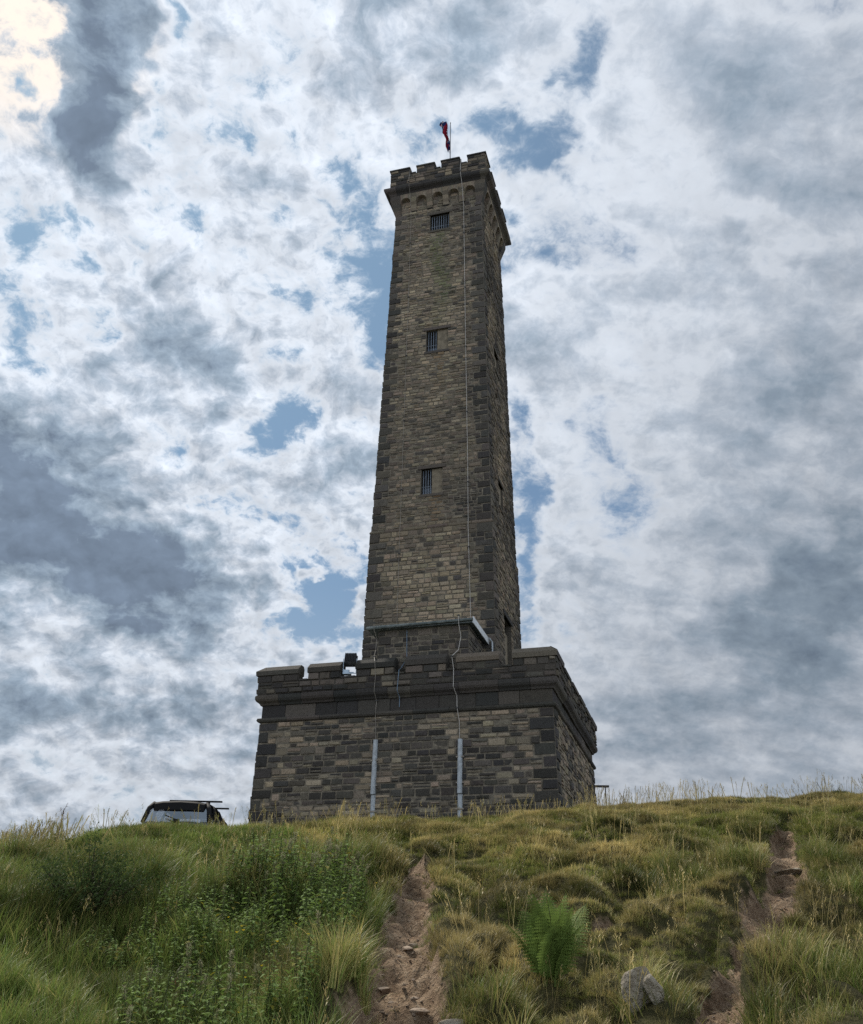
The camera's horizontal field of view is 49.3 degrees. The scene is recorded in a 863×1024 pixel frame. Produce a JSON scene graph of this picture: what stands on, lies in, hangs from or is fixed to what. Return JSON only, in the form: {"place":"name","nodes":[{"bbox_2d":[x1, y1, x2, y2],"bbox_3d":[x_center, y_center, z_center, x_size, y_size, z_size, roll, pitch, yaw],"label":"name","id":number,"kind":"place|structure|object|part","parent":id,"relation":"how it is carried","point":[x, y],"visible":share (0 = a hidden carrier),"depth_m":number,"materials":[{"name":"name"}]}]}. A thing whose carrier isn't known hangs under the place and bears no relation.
{"place":"outdoors","nodes":[
{"label":"outdoors","id":0,"kind":"place"},
{"bbox_2d":[0,0,862,844],"label":"sky","id":1,"kind":"structure","parent":0,"point":[197,218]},
{"bbox_2d":[0,772,862,1023],"bbox_3d":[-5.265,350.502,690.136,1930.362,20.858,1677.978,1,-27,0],"label":"hillside","id":2,"kind":"structure","parent":0,"point":[649,1014],"depth_m":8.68,"materials":[{"name":"green plant"}]},
{"bbox_2d":[52,803,67,841],"bbox_3d":[-6.267,5.274,15.851,0.267,0.741,0.300,1,-27,0],"label":"dock plant","id":3,"kind":"object","parent":2,"relation":"on","point":[60,819],"visible":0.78,"depth_m":15.93,"materials":[{"name":"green plant"}]},
{"bbox_2d":[10,820,180,924],"bbox_3d":[-3.215,3.485,8.904,1.363,1.090,1.408,-12,-29,24],"label":"gorse shrub","id":4,"kind":"object","parent":2,"relation":"on","point":[109,885],"visible":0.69,"depth_m":8.78,"materials":[{"name":"green plant"}]},
{"bbox_2d":[140,800,228,825],"bbox_3d":[-6.508,8.839,25.431,2.160,1.600,4.335,2,-27,-1],"label":"parked car","id":5,"kind":"object","parent":2,"relation":"on","point":[161,809],"visible":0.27,"depth_m":24.42,"materials":[{"name":"black paint"}]},
{"bbox_3d":[-7.214,7.778,24.192,0.180,0.510,0.910,2,-27,-1],"label":"side window","id":6,"kind":"part","parent":5,"relation":"part of","materials":[{"name":"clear glass"}]},
{"bbox_3d":[-7.244,8.171,24.979,0.180,0.510,1.050,2,-27,-1],"label":"side window","id":7,"kind":"part","parent":5,"relation":"part of","materials":[{"name":"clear glass"}]},
{"bbox_3d":[-7.284,8.694,26.031,0.180,0.510,1.500,2,-27,-1],"label":"side window","id":8,"kind":"part","parent":5,"relation":"part of","materials":[{"name":"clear glass"}]},
{"bbox_3d":[-5.685,7.822,24.228,0.180,0.510,0.910,2,-27,-1],"label":"side window","id":9,"kind":"part","parent":5,"relation":"part of","materials":[{"name":"black glass"}]},
{"bbox_2d":[81,820,369,1023],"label":"nettle patch","id":10,"kind":"object","parent":2,"relation":"on","point":[339,867],"visible":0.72,"depth_m":8.03,"materials":[{"name":"green plant"}]},
{"bbox_2d":[88,838,377,1022],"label":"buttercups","id":11,"kind":"object","parent":2,"relation":"on","point":[241,946],"visible":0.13,"depth_m":7.59,"materials":[{"name":"plant"}]},
{"bbox_2d":[248,151,597,824],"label":"stone tower","id":12,"kind":"structure","parent":2,"relation":"on","point":[528,726],"depth_m":41.95,"materials":[{"name":"grey stone"}]},
{"bbox_2d":[343,653,357,675],"bbox_3d":[-3.317,6.196,38.320,0.564,0.906,0.495,-1,-27,4],"label":"floodlight","id":13,"kind":"object","parent":12,"relation":"attached to","point":[350,659],"visible":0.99,"depth_m":38.24,"materials":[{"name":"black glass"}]},
{"bbox_2d":[368,169,410,817],"bbox_3d":[-1.808,-3.220,44.469,0.515,38.611,4.006,-3,-27,8],"label":"lightning conductor","id":14,"kind":"object","parent":12,"relation":"attached to","point":[373,785],"visible":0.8,"depth_m":36.26,"materials":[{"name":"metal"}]},
{"bbox_2d":[397,662,404,706],"bbox_3d":[-1.183,6.212,37.690,0.163,3.300,0.768,-7,-28,15],"label":"lightning conductor","id":15,"kind":"object","parent":12,"relation":"attached to","point":[399,698],"visible":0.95,"depth_m":37.02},
{"bbox_2d":[418,463,445,497],"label":"window","id":16,"kind":"structure","parent":12,"relation":"in","point":[432,482],"depth_m":45.04,"materials":[{"name":"grey stone"}]},
{"bbox_2d":[423,324,450,354],"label":"window","id":17,"kind":"structure","parent":12,"relation":"in","point":[436,343],"depth_m":48.90,"materials":[{"name":"grey stone"}]},
{"bbox_2d":[427,209,451,232],"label":"window","id":18,"kind":"structure","parent":12,"relation":"in","point":[439,225],"depth_m":52.85,"materials":[{"name":"grey stone"}]},
{"bbox_2d":[450,122,450,157],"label":"flagpole","id":19,"kind":"object","parent":12,"relation":"on","point":[450,139],"visible":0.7,"depth_m":58.65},
{"bbox_2d":[439,121,449,151],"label":"flag","id":20,"kind":"object","parent":19,"relation":"attached to","point":[443,125],"visible":1,"depth_m":58.98,"materials":[{"name":"fabric"}]},
{"bbox_2d":[450,160,470,817],"bbox_3d":[1.411,-3.569,43.660,0.625,38.612,4.027,-3,-27,8],"label":"lightning conductor","id":21,"kind":"object","parent":12,"relation":"attached to","point":[460,781],"visible":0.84,"depth_m":35.39,"materials":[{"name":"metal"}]},
{"bbox_2d":[493,346,499,380],"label":"window","id":22,"kind":"structure","parent":12,"relation":"in","point":[496,354],"depth_m":50.19,"materials":[{"name":"grey stone"}]},
{"bbox_2d":[498,476,504,516],"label":"window","id":23,"kind":"structure","parent":12,"relation":"in","point":[499,480],"depth_m":46.44,"materials":[{"name":"grey stone"}]},
{"bbox_2d":[503,609,512,664],"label":"doorway","id":24,"kind":"structure","parent":12,"relation":"in","point":[510,622],"depth_m":43.53,"materials":[{"name":"stone"}]},
{"bbox_2d":[438,1019,464,1023],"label":"flat stone","id":25,"kind":"object","parent":2,"relation":"on","point":[450,1021],"visible":0.98,"depth_m":6.01,"materials":[{"name":"grey stone"}]},
{"bbox_2d":[501,888,590,986],"bbox_3d":[0.870,3.175,7.052,0.709,0.698,0.554,1,-27,0],"label":"bracken fern","id":26,"kind":"object","parent":2,"relation":"on","point":[551,933],"visible":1,"depth_m":6.97,"materials":[{"name":"green plant"}]},
{"bbox_2d":[588,785,608,802],"bbox_3d":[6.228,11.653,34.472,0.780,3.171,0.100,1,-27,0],"label":"handrail","id":27,"kind":"object","parent":2,"relation":"on","point":[601,786],"visible":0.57,"depth_m":35.11,"materials":[{"name":"grey metal"}]},
{"bbox_2d":[621,966,650,1014],"bbox_3d":[1.350,3.183,6.248,0.207,0.314,0.128,18,-24,-24],"label":"boulder","id":28,"kind":"object","parent":2,"relation":"on","point":[632,975],"visible":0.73,"depth_m":6.20,"materials":[{"name":"grey stone"}]},
{"bbox_2d":[642,974,663,1004],"bbox_3d":[1.466,3.146,6.174,0.124,0.211,0.143,-20,-23,9],"label":"boulder","id":29,"kind":"object","parent":2,"relation":"on","point":[651,983],"visible":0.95,"depth_m":6.13,"materials":[{"name":"grey stone"}]},
{"bbox_2d":[326,826,811,1023],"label":"dirt path","id":30,"kind":"structure","parent":0,"point":[396,978],"depth_m":8.67,"materials":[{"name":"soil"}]},
{"bbox_2d":[378,987,390,992],"bbox_3d":[-0.396,4.038,7.928,0.124,0.058,0.093,12,-28,-19],"label":"path stone","id":31,"kind":"object","parent":30,"relation":"on","point":[384,989],"visible":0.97,"depth_m":7.90,"materials":[{"name":"stone"}]},
{"bbox_2d":[402,946,413,950],"bbox_3d":[-0.223,4.109,8.835,0.093,0.053,0.140,4,-21,-25],"label":"path stone","id":32,"kind":"object","parent":30,"relation":"on","point":[406,948],"visible":1,"depth_m":8.80,"materials":[{"name":"stone"}]},
{"bbox_2d":[408,943,417,947],"bbox_3d":[-0.176,4.322,9.363,0.100,0.046,0.105,-16,-32,35],"label":"path stone","id":33,"kind":"object","parent":30,"relation":"on","point":[412,946],"visible":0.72,"depth_m":9.33,"materials":[{"name":"stone"}]},
{"bbox_2d":[410,1008,429,1015],"bbox_3d":[-0.086,3.627,6.812,0.125,0.059,0.128,-23,-35,39],"label":"path stone","id":34,"kind":"object","parent":30,"relation":"on","point":[420,1011],"visible":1,"depth_m":6.78,"materials":[{"name":"stone"}]},
{"bbox_2d":[774,868,802,876],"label":"stone slab","id":35,"kind":"structure","parent":30,"relation":"on","point":[796,871],"depth_m":12.47,"materials":[{"name":"grey stone"}]}
]}

